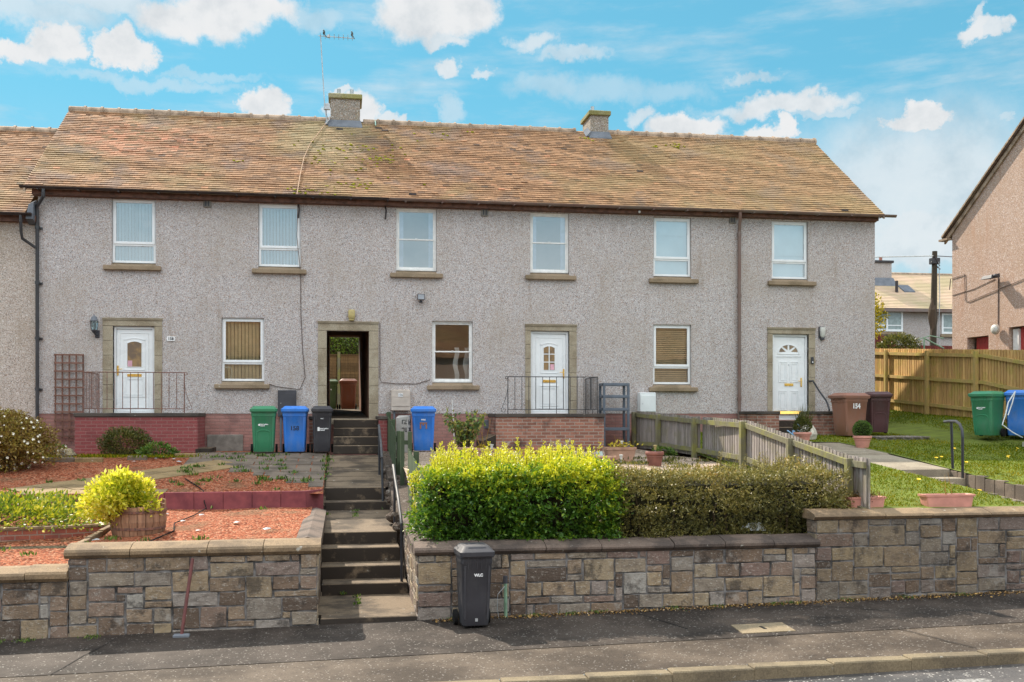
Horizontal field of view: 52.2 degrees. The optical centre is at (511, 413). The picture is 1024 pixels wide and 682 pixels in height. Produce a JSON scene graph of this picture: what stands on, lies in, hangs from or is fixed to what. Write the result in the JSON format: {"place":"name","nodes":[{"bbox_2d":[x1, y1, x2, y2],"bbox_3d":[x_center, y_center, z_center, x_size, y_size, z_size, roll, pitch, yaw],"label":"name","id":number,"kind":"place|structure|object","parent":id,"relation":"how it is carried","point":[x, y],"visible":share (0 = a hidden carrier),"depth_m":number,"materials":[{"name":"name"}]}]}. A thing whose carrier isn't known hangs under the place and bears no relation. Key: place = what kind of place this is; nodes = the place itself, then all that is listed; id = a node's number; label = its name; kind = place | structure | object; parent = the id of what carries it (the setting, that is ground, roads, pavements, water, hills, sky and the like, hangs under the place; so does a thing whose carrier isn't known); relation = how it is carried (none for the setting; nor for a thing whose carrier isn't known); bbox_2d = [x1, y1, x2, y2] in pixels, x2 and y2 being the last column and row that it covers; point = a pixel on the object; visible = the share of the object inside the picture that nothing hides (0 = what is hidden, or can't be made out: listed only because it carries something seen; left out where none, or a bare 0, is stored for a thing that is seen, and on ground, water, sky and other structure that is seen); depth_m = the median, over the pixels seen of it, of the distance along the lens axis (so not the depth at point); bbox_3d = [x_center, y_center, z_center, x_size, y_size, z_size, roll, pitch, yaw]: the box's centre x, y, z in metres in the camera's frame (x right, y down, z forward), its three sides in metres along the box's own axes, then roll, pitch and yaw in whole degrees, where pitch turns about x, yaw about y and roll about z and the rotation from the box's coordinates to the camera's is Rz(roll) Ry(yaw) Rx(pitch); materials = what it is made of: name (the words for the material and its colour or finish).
{"place":"outdoors","nodes":[
{"label":"outdoors","id":0,"kind":"place"},
{"bbox_2d":[30,452,208,457],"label":"mossy grass","id":1,"kind":"structure","parent":0,"point":[97,455],"depth_m":22.40,"materials":[{"name":"green plant"}]},
{"bbox_2d":[7,460,235,493],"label":"slab path","id":2,"kind":"structure","parent":0,"point":[154,474],"depth_m":20.27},
{"bbox_2d":[0,451,327,493],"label":"gravel bed","id":3,"kind":"object","parent":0,"point":[35,474],"visible":0.45,"depth_m":20.30,"materials":[{"name":"red gravel"}]},
{"bbox_2d":[0,407,68,472],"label":"flowering shrub","id":4,"kind":"object","parent":3,"relation":"on","point":[22,438],"visible":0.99,"depth_m":20.65,"materials":[{"name":"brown plant"}]},
{"bbox_2d":[95,426,152,454],"bbox_3d":[-8.564,0.616,23.120,1.232,0.718,0.774,0,0,-9],"label":"shrub","id":5,"kind":"object","parent":3,"relation":"on","point":[112,447],"visible":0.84,"depth_m":22.98,"materials":[{"name":"green plant"}]},
{"bbox_2d":[73,413,215,453],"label":"brick wall","id":6,"kind":"structure","parent":3,"relation":"on","point":[184,432],"depth_m":23.80,"materials":[{"name":"brick"}]},
{"bbox_2d":[83,372,191,412],"bbox_3d":[-8.622,-0.480,24.423,2.386,0.940,1.215,0,0,-9],"label":"railing","id":7,"kind":"object","parent":6,"relation":"on","point":[97,391],"visible":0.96,"depth_m":23.88,"materials":[{"name":"metal"}]},
{"bbox_2d":[134,440,180,457],"bbox_3d":[-7.772,0.788,22.906,0.997,0.441,0.670,0,0,-9],"label":"leafy weed","id":8,"kind":"object","parent":3,"relation":"on","point":[152,448],"visible":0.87,"depth_m":22.81,"materials":[{"name":"green plant"}]},
{"bbox_2d":[183,452,326,486],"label":"paving","id":9,"kind":"structure","parent":0,"point":[303,463],"depth_m":22.12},
{"bbox_2d":[169,451,333,484],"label":"paving weeds","id":10,"kind":"object","parent":9,"relation":"on","point":[264,478],"visible":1,"depth_m":21.29,"materials":[{"name":"green plant"}]},
{"bbox_2d":[250,406,277,452],"bbox_3d":[-5.648,0.361,23.802,0.603,1.065,0.805,0,0,-11],"label":"wheelie bin","id":11,"kind":"object","parent":9,"relation":"on","point":[263,425],"visible":1,"depth_m":23.52,"materials":[{"name":"green plastic"}]},
{"bbox_2d":[281,406,308,451],"bbox_3d":[-4.956,0.361,23.914,0.603,1.065,0.805,0,0,-8],"label":"wheelie bin","id":12,"kind":"object","parent":9,"relation":"on","point":[295,426],"visible":1,"depth_m":23.63,"materials":[{"name":"blue plastic"}]},
{"bbox_2d":[311,406,332,452],"bbox_3d":[-4.331,0.361,23.839,0.504,1.065,0.610,0,0,-10],"label":"wheelie bin","id":13,"kind":"object","parent":9,"relation":"on","point":[322,415],"visible":0.99,"depth_m":23.63,"materials":[{"name":"grey plastic"}]},
{"bbox_2d":[0,407,971,548],"bbox_3d":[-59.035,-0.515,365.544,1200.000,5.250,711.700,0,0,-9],"label":"ground","id":14,"kind":"structure","parent":0,"point":[32,547],"depth_m":15.52,"materials":[{"name":"red gravel"}]},
{"bbox_2d":[0,125,57,449],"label":"terraced house","id":15,"kind":"structure","parent":14,"relation":"on","point":[22,149],"depth_m":24.64,"materials":[{"name":"tile"}]},
{"bbox_2d":[0,513,105,565],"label":"gravel bed","id":16,"kind":"object","parent":14,"relation":"on","point":[11,557],"visible":0.29,"depth_m":15.09,"materials":[{"name":"red gravel"}]},
{"bbox_2d":[0,523,109,541],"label":"brick planter","id":17,"kind":"object","parent":16,"relation":"on","point":[12,534],"visible":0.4,"depth_m":15.95,"materials":[{"name":"brick"}]},
{"bbox_2d":[0,487,105,532],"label":"creeper","id":18,"kind":"object","parent":17,"relation":"in","point":[40,509],"visible":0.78,"depth_m":16.45,"materials":[{"name":"green plant"}]},
{"bbox_2d":[0,476,285,555],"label":"gravel weeds","id":19,"kind":"object","parent":16,"relation":"on","point":[144,538],"visible":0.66,"depth_m":14.68,"materials":[{"name":"green plant"}]},
{"bbox_2d":[76,525,110,542],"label":"edging kerb","id":20,"kind":"structure","parent":14,"relation":"on","point":[100,532],"depth_m":14.97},
{"bbox_2d":[0,489,322,513],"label":"retaining wall","id":21,"kind":"structure","parent":14,"relation":"on","point":[238,500],"depth_m":18.57,"materials":[{"name":"red brick"}]},
{"bbox_2d":[64,508,325,636],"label":"stone wall","id":22,"kind":"structure","parent":14,"relation":"on","point":[123,588],"depth_m":13.74,"materials":[{"name":"stone"}]},
{"bbox_2d":[91,507,311,541],"bbox_3d":[-4.678,1.739,16.419,2.900,0.131,4.850,0,0,-9],"label":"gravel bed","id":23,"kind":"object","parent":14,"relation":"on","point":[252,523],"visible":0.59,"depth_m":16.28,"materials":[{"name":"red gravel"}]},
{"bbox_2d":[109,499,166,536],"bbox_3d":[-5.488,1.520,15.351,0.812,0.500,0.808,0,0,-9],"label":"barrel planter","id":24,"kind":"object","parent":23,"relation":"on","point":[134,522],"visible":0.77,"depth_m":15.01,"materials":[{"name":"wood"}]},
{"bbox_2d":[73,464,163,528],"bbox_3d":[-5.772,1.278,15.194,1.153,1.086,1.185,0,0,45],"label":"golden shrub","id":25,"kind":"object","parent":24,"relation":"in","point":[105,498],"visible":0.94,"depth_m":14.98,"materials":[{"name":"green plant"}]},
{"bbox_2d":[330,379,337,408],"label":"wheelie bin","id":26,"kind":"object","parent":14,"relation":"on","point":[333,390],"visible":0.53,"depth_m":34.16,"materials":[{"name":"green plastic"}]},
{"bbox_2d":[330,352,358,406],"bbox_3d":[-6.397,-1.210,38.604,3.980,2.140,0.100,0,0,-9],"label":"panel fence","id":27,"kind":"object","parent":14,"relation":"on","point":[344,366],"visible":0.16,"depth_m":38.62,"materials":[{"name":"brown wood"}]},
{"bbox_2d":[330,337,358,353],"bbox_3d":[-6.381,-1.737,39.513,6.000,3.194,1.173,0,0,-9],"label":"hedge","id":28,"kind":"object","parent":14,"relation":"on","point":[345,345],"visible":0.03,"depth_m":39.41,"materials":[{"name":"green plant"}]},
{"bbox_2d":[339,379,357,408],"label":"wheelie bin","id":29,"kind":"object","parent":14,"relation":"on","point":[348,393],"visible":0.92,"depth_m":34.25,"materials":[{"name":"red plastic"}]},
{"bbox_2d":[318,419,416,624],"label":"steps","id":30,"kind":"structure","parent":14,"relation":"on","point":[360,554],"depth_m":17.17,"materials":[{"name":"concrete"}]},
{"bbox_2d":[378,424,383,500],"bbox_3d":[-2.570,1.020,20.485,0.066,1.607,1.808,0,0,-9],"label":"handrail","id":31,"kind":"object","parent":30,"relation":"on","point":[380,451],"visible":1,"depth_m":20.02,"materials":[{"name":"metal"}]},
{"bbox_2d":[392,464,402,581],"bbox_3d":[-1.854,1.808,16.892,0.055,1.904,1.827,0,0,-11],"label":"handrail","id":32,"kind":"object","parent":30,"relation":"on","point":[395,490],"visible":1,"depth_m":16.41,"materials":[{"name":"metal"}]},
{"bbox_2d":[375,416,387,454],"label":"cheek wall","id":33,"kind":"structure","parent":14,"relation":"on","point":[382,421],"depth_m":23.77,"materials":[{"name":"red brick"}]},
{"bbox_2d":[19,89,896,461],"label":"terraced house","id":34,"kind":"structure","parent":14,"relation":"on","point":[247,261],"depth_m":26.67,"materials":[{"name":"paint"}]},
{"bbox_2d":[54,354,83,440],"bbox_3d":[-10.470,-0.375,24.707,0.665,2.070,0.040,0,0,-9],"label":"trellis","id":35,"kind":"object","parent":34,"relation":"attached to","point":[68,387],"visible":0.75,"depth_m":24.70,"materials":[{"name":"brown wood"}]},
{"bbox_2d":[103,199,160,270],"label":"window","id":36,"kind":"structure","parent":34,"relation":"in","point":[134,221],"depth_m":25.17,"materials":[{"name":"white plastic"}]},
{"bbox_2d":[114,326,153,412],"bbox_3d":[-9.061,-1.042,25.089,0.930,2.085,0.114,0,0,-9],"label":"door","id":37,"kind":"structure","parent":34,"relation":"in","point":[133,347],"depth_m":25.09,"materials":[{"name":"white plastic"}]},
{"bbox_2d":[214,318,269,388],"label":"window","id":38,"kind":"structure","parent":34,"relation":"in","point":[242,338],"depth_m":25.57,"materials":[{"name":"white plastic"}]},
{"bbox_2d":[252,204,305,274],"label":"window","id":39,"kind":"structure","parent":34,"relation":"in","point":[279,229],"depth_m":25.72,"materials":[{"name":"white plastic"}]},
{"bbox_2d":[278,390,295,450],"bbox_3d":[-5.488,0.170,25.511,0.440,1.480,0.140,0,0,-9],"label":"meter box","id":40,"kind":"object","parent":34,"relation":"attached to","point":[286,397],"visible":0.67,"depth_m":25.45,"materials":[{"name":"plastic"}]},
{"bbox_2d":[279,393,294,414],"bbox_3d":[-5.478,-0.230,25.455,0.360,0.540,0.025,0,0,-9],"label":"door","id":41,"kind":"structure","parent":40,"relation":"in","point":[285,399],"depth_m":25.44,"materials":[{"name":"grey metal"}]},
{"bbox_2d":[318,33,353,123],"bbox_3d":[-4.885,-9.269,29.023,0.970,2.461,0.440,0,0,-9],"label":"tv aerial","id":42,"kind":"object","parent":34,"relation":"attached to","point":[326,106],"visible":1,"depth_m":28.95,"materials":[{"name":"grey metal"}]},
{"bbox_2d":[391,390,409,418],"bbox_3d":[-2.761,0.135,25.910,0.470,1.450,0.223,0,0,-9],"label":"meter box","id":43,"kind":"object","parent":34,"relation":"attached to","point":[400,400],"visible":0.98,"depth_m":25.81,"materials":[{"name":"beige plastic"}]},
{"bbox_2d":[392,390,409,405],"bbox_3d":[-2.746,-0.377,25.817,0.440,0.395,0.020,0,0,-9],"label":"door","id":44,"kind":"structure","parent":43,"relation":"in","point":[406,393],"depth_m":25.81,"materials":[{"name":"beige plastic"}]},
{"bbox_2d":[390,208,442,278],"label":"window","id":45,"kind":"structure","parent":34,"relation":"in","point":[415,228],"depth_m":26.35,"materials":[{"name":"clear glass"}]},
{"bbox_2d":[427,321,479,389],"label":"window","id":46,"kind":"structure","parent":34,"relation":"in","point":[451,340],"depth_m":28.57,"materials":[{"name":"clear glass"}]},
{"bbox_2d":[531,331,567,413],"bbox_3d":[0.954,-1.042,26.707,0.980,2.105,0.114,0,0,-9],"label":"door","id":47,"kind":"structure","parent":34,"relation":"in","point":[549,350],"depth_m":26.71,"materials":[{"name":"white plastic"}]},
{"bbox_2d":[525,213,576,280],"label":"window","id":48,"kind":"structure","parent":34,"relation":"in","point":[548,232],"depth_m":26.88,"materials":[{"name":"clear glass"}]},
{"bbox_2d":[637,392,655,411],"bbox_3d":[3.466,-0.290,26.896,0.420,0.500,0.262,0,0,-9],"label":"meter box","id":49,"kind":"object","parent":34,"relation":"attached to","point":[646,401],"visible":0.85,"depth_m":26.78,"materials":[{"name":"white plastic"}]},
{"bbox_2d":[641,395,654,411],"bbox_3d":[3.485,-0.260,26.783,0.390,0.420,0.020,0,0,-9],"label":"door","id":50,"kind":"structure","parent":49,"relation":"in","point":[647,401],"depth_m":26.78,"materials":[{"name":"white plastic"}]},
{"bbox_2d":[649,325,697,391],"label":"window","id":51,"kind":"structure","parent":34,"relation":"in","point":[671,343],"depth_m":27.27,"materials":[{"name":"white plastic"}]},
{"bbox_2d":[649,218,698,283],"bbox_3d":[4.177,-4.235,27.196,1.320,1.710,0.305,0,0,-9],"label":"window","id":52,"kind":"structure","parent":34,"relation":"in","point":[671,236],"depth_m":27.29,"materials":[{"name":"white plastic"}]},
{"bbox_2d":[772,334,806,419],"bbox_3d":[7.351,-0.962,27.737,1.002,2.265,0.120,0,0,-9],"label":"door","id":53,"kind":"structure","parent":34,"relation":"in","point":[789,377],"depth_m":27.74,"materials":[{"name":"white plastic"}]},
{"bbox_2d":[767,221,816,285],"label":"window","id":54,"kind":"structure","parent":34,"relation":"in","point":[789,239],"depth_m":27.80,"materials":[{"name":"white plastic"}]},
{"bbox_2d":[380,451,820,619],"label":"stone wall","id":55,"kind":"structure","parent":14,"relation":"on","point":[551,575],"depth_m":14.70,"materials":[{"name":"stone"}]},
{"bbox_2d":[386,412,426,534],"bbox_3d":[-2.039,0.862,19.769,0.246,1.804,9.882,0,0,-10],"label":"picket fence","id":56,"kind":"object","parent":55,"relation":"on","point":[396,442],"visible":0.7,"depth_m":19.49,"materials":[{"name":"wood"}]},
{"bbox_2d":[403,449,739,539],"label":"buff gravel","id":57,"kind":"structure","parent":55,"relation":"on","point":[424,457],"depth_m":20.98,"materials":[{"name":"beige gravel"}]},
{"bbox_2d":[396,415,410,452],"bbox_3d":[-2.516,0.470,24.226,0.305,0.860,0.356,0,0,7],"label":"meter box","id":58,"kind":"object","parent":57,"relation":"on","point":[403,422],"visible":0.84,"depth_m":24.07,"materials":[{"name":"white plastic"}]},
{"bbox_2d":[410,406,435,450],"bbox_3d":[-2.084,0.361,24.580,0.603,1.065,0.805,0,0,-5],"label":"wheelie bin","id":59,"kind":"object","parent":57,"relation":"on","point":[423,418],"visible":0.97,"depth_m":24.29,"materials":[{"name":"blue plastic"}]},
{"bbox_2d":[442,407,487,459],"bbox_3d":[-0.958,0.389,21.250,0.968,1.103,0.734,0,0,2],"label":"shrub","id":60,"kind":"object","parent":57,"relation":"on","point":[468,433],"visible":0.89,"depth_m":21.13,"materials":[{"name":"plant"}]},
{"bbox_2d":[402,437,634,544],"bbox_3d":[0.049,1.145,15.525,3.371,1.596,2.360,0,0,-9],"label":"privet hedge","id":61,"kind":"object","parent":57,"relation":"on","point":[548,494],"visible":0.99,"depth_m":14.75,"materials":[{"name":"green plant"}]},
{"bbox_2d":[476,414,604,451],"bbox_3d":[0.680,0.555,25.894,3.000,1.110,1.349,0,0,-9],"label":"brick porch","id":62,"kind":"object","parent":57,"relation":"on","point":[585,430],"visible":0.72,"depth_m":25.28,"materials":[{"name":"brick"}]},
{"bbox_2d":[501,376,597,413],"bbox_3d":[0.821,-0.445,25.948,2.406,0.910,1.215,0,0,-9],"label":"railing","id":63,"kind":"object","parent":62,"relation":"on","point":[591,394],"visible":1,"depth_m":25.41,"materials":[{"name":"grey metal"}]},
{"bbox_2d":[599,383,629,446],"bbox_3d":[2.562,0.075,26.224,0.680,1.670,0.460,0,0,-9],"label":"shelf rack","id":64,"kind":"object","parent":57,"relation":"on","point":[623,409],"visible":0.75,"depth_m":26.05,"materials":[{"name":"metal"}]},
{"bbox_2d":[601,436,642,461],"bbox_3d":[2.250,0.724,21.269,0.873,0.552,0.364,0,0,-9],"label":"planter","id":65,"kind":"object","parent":57,"relation":"on","point":[624,451],"visible":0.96,"depth_m":21.12,"materials":[{"name":"ceramic"}]},
{"bbox_2d":[645,451,663,465],"bbox_3d":[2.747,0.895,20.125,0.360,0.330,0.356,0,0,-9],"label":"plant pot","id":66,"kind":"object","parent":57,"relation":"on","point":[654,458],"visible":0.85,"depth_m":20.00,"materials":[{"name":"brown ceramic"}]},
{"bbox_2d":[596,456,739,480],"bbox_3d":[2.639,1.127,19.362,3.461,0.570,4.925,0,0,-9],"label":"gravel ground cover","id":67,"kind":"object","parent":57,"relation":"on","point":[665,460],"visible":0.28,"depth_m":20.28,"materials":[{"name":"gravel"}]},
{"bbox_2d":[596,451,854,537],"bbox_3d":[3.150,1.272,15.947,4.140,1.384,1.894,0,0,-9],"label":"clipped hedge","id":68,"kind":"object","parent":14,"relation":"on","point":[675,502],"visible":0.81,"depth_m":15.41,"materials":[{"name":"green plant"}]},
{"bbox_2d":[875,292,890,339],"bbox_3d":[12.825,-2.246,37.844,1.522,4.678,1.397,0,0,-9],"label":"tree","id":69,"kind":"object","parent":14,"relation":"on","point":[877,310],"visible":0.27,"depth_m":37.61,"materials":[{"name":"yellow plant"}]},
{"bbox_2d":[875,332,921,348],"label":"flowering shrub","id":70,"kind":"object","parent":14,"relation":"on","point":[907,341],"visible":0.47,"depth_m":41.31,"materials":[{"name":"green plant"}]},
{"bbox_2d":[875,257,951,345],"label":"bungalow","id":71,"kind":"object","parent":14,"relation":"on","point":[906,298],"visible":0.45,"depth_m":61.07,"materials":[{"name":"tile"}]},
{"bbox_2d":[875,312,904,334],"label":"window","id":72,"kind":"structure","parent":71,"relation":"in","point":[894,324],"depth_m":60.36,"materials":[{"name":"white plastic"}]},
{"bbox_2d":[940,313,951,336],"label":"window","id":73,"kind":"structure","parent":71,"relation":"in","point":[946,318],"depth_m":60.89,"materials":[{"name":"white plastic"}]},
{"bbox_2d":[928,251,939,345],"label":"telegraph pole","id":74,"kind":"object","parent":14,"relation":"on","point":[934,260],"visible":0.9,"depth_m":49.86,"materials":[{"name":"brown wood"}]},
{"bbox_2d":[938,117,1023,349],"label":"gable house","id":75,"kind":"structure","parent":14,"relation":"on","point":[984,231],"depth_m":29.78,"materials":[{"name":"paint"}]},
{"bbox_2d":[1013,327,1023,349],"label":"door","id":76,"kind":"structure","parent":75,"relation":"in","point":[1018,334],"depth_m":28.91,"materials":[{"name":"white paint"}]},
{"bbox_2d":[950,470,1023,500],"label":"brick edging","id":77,"kind":"object","parent":14,"relation":"on","point":[1000,487],"visible":0.4,"depth_m":18.89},
{"bbox_2d":[0,591,1023,676],"bbox_3d":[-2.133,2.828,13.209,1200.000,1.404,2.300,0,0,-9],"label":"pavement inner strip","id":78,"kind":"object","parent":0,"point":[50,656],"visible":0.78,"depth_m":13.29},
{"bbox_2d":[0,563,68,640],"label":"stone wall","id":79,"kind":"structure","parent":78,"relation":"on","point":[34,603],"depth_m":13.42,"materials":[{"name":"stone"}]},
{"bbox_2d":[173,558,193,637],"bbox_3d":[-4.242,2.380,13.507,0.232,0.990,0.282,0,0,-9],"label":"leaning pole","id":80,"kind":"object","parent":78,"relation":"on","point":[181,634],"visible":1,"depth_m":13.49,"materials":[{"name":"red metal"}]},
{"bbox_2d":[452,542,494,625],"bbox_3d":[-0.506,2.260,13.790,0.483,1.074,0.621,0,0,-13],"label":"wheelie bin","id":81,"kind":"object","parent":78,"relation":"on","point":[474,562],"visible":1,"depth_m":13.59,"materials":[{"name":"grey plastic"}]},
{"bbox_2d":[0,592,969,643],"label":"wall foot moss","id":82,"kind":"object","parent":78,"relation":"on","point":[97,635],"depth_m":14.50,"materials":[{"name":"green plant"}]},
{"bbox_2d":[432,590,1023,621],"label":"leaf litter","id":83,"kind":"object","parent":78,"relation":"on","point":[735,605],"visible":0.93,"depth_m":14.79,"materials":[{"name":"brown plant"}]},
{"bbox_2d":[731,622,795,633],"bbox_3d":[3.202,2.751,13.351,0.740,0.047,0.520,0,0,-9],"label":"access cover","id":84,"kind":"object","parent":78,"relation":"on","point":[762,628],"visible":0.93,"depth_m":13.32,"materials":[{"name":"concrete"}]},
{"bbox_2d":[802,506,1023,600],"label":"stone wall","id":85,"kind":"structure","parent":78,"relation":"on","point":[860,553],"depth_m":15.38,"materials":[{"name":"stone"}]},
{"bbox_2d":[0,622,1023,681],"bbox_3d":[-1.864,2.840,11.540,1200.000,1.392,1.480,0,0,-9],"label":"pavement","id":86,"kind":"structure","parent":0,"point":[499,664],"depth_m":11.90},
{"bbox_2d":[697,411,1023,507],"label":"lawn","id":87,"kind":"structure","parent":0,"point":[940,434],"depth_m":22.87,"materials":[{"name":"plant"}]},
{"bbox_2d":[631,411,869,508],"bbox_3d":[4.119,0.800,20.955,0.244,1.720,11.307,0,0,-11],"label":"timber fence","id":88,"kind":"object","parent":87,"relation":"on","point":[734,439],"visible":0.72,"depth_m":19.98,"materials":[{"name":"grey wood"}]},
{"bbox_2d":[737,411,779,430],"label":"brick pier","id":89,"kind":"structure","parent":87,"relation":"on","point":[770,419],"depth_m":26.21,"materials":[{"name":"red brick"}]},
{"bbox_2d":[779,420,853,445],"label":"door steps","id":90,"kind":"structure","parent":87,"relation":"on","point":[785,426],"depth_m":27.17,"materials":[{"name":"concrete"}]},
{"bbox_2d":[800,411,835,434],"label":"brick pier","id":91,"kind":"structure","parent":87,"relation":"on","point":[823,422],"depth_m":26.46,"materials":[{"name":"red brick"}]},
{"bbox_2d":[828,393,870,435],"bbox_3d":[8.422,0.033,26.062,0.934,1.092,0.624,0,0,-25],"label":"wheelie bin","id":92,"kind":"object","parent":87,"relation":"on","point":[849,410],"visible":0.94,"depth_m":25.83,"materials":[{"name":"brown plastic"}]},
{"bbox_2d":[837,489,885,507],"bbox_3d":[5.266,1.266,15.748,0.894,0.308,0.436,0,0,-9],"label":"planter","id":93,"kind":"object","parent":87,"relation":"on","point":[876,501],"visible":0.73,"depth_m":15.66,"materials":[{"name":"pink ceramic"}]},
{"bbox_2d":[852,420,872,447],"bbox_3d":[7.942,0.457,23.692,0.481,0.652,0.478,0,0,-9],"label":"plant pot","id":94,"kind":"object","parent":87,"relation":"on","point":[862,432],"visible":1,"depth_m":23.57,"materials":[{"name":"pink ceramic"}]},
{"bbox_2d":[865,392,892,432],"bbox_3d":[9.200,-0.025,26.351,0.582,1.048,0.761,0,0,3],"label":"wheelie bin","id":95,"kind":"object","parent":87,"relation":"on","point":[877,411],"visible":0.81,"depth_m":26.08,"materials":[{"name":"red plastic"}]},
{"bbox_2d":[872,435,930,439],"bbox_3d":[9.405,0.627,25.987,1.355,0.145,1.350,0,0,-9],"label":"kerb","id":96,"kind":"object","parent":87,"relation":"on","point":[881,437],"visible":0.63,"depth_m":25.36,"materials":[{"name":"grey concrete"}]},
{"bbox_2d":[917,475,975,506],"bbox_3d":[6.637,1.162,15.980,0.836,0.516,0.259,0,0,-9],"label":"planter","id":97,"kind":"object","parent":87,"relation":"on","point":[945,499],"visible":0.99,"depth_m":15.88,"materials":[{"name":"pink plastic"}]},
{"bbox_2d":[875,348,1023,423],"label":"board fence","id":98,"kind":"object","parent":87,"relation":"on","point":[943,382],"visible":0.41,"depth_m":29.30,"materials":[{"name":"brown wood"}]},
{"bbox_2d":[943,420,963,477],"bbox_3d":[8.519,0.716,20.095,0.124,1.188,0.719,0,0,-6],"label":"handrail","id":99,"kind":"object","parent":87,"relation":"on","point":[951,422],"visible":1,"depth_m":19.97,"materials":[{"name":"metal"}]},
{"bbox_2d":[968,391,1005,436],"bbox_3d":[11.392,0.007,25.025,0.805,1.083,0.603,0,0,-37],"label":"wheelie bin","id":100,"kind":"object","parent":87,"relation":"on","point":[987,410],"visible":1,"depth_m":24.83,"materials":[{"name":"green plastic"}]},
{"bbox_2d":[1004,390,1023,435],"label":"wheelie bin","id":101,"kind":"object","parent":87,"relation":"on","point":[1015,420],"visible":0.89,"depth_m":24.83,"materials":[{"name":"blue plastic"}]},
{"bbox_2d":[729,663,1023,681],"bbox_3d":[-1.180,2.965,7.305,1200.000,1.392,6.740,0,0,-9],"label":"road","id":102,"kind":"structure","parent":0,"point":[1006,673],"depth_m":11.37,"materials":[{"name":"grey asphalt"}]},
{"bbox_2d":[440,648,1023,681],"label":"kerb","id":103,"kind":"structure","parent":102,"relation":"on","point":[832,666],"depth_m":11.44,"materials":[{"name":"concrete"}]},
{"bbox_2d":[815,443,1023,501],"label":"garden path","id":104,"kind":"structure","parent":0,"point":[901,463],"depth_m":21.03,"materials":[{"name":"concrete"}]},
{"bbox_2d":[792,403,814,439],"bbox_3d":[6.824,0.198,24.329,0.623,1.008,0.531,0,0,-9],"label":"plant pot","id":105,"kind":"object","parent":104,"relation":"on","point":[800,421],"visible":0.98,"depth_m":24.22,"materials":[{"name":"pink ceramic"}]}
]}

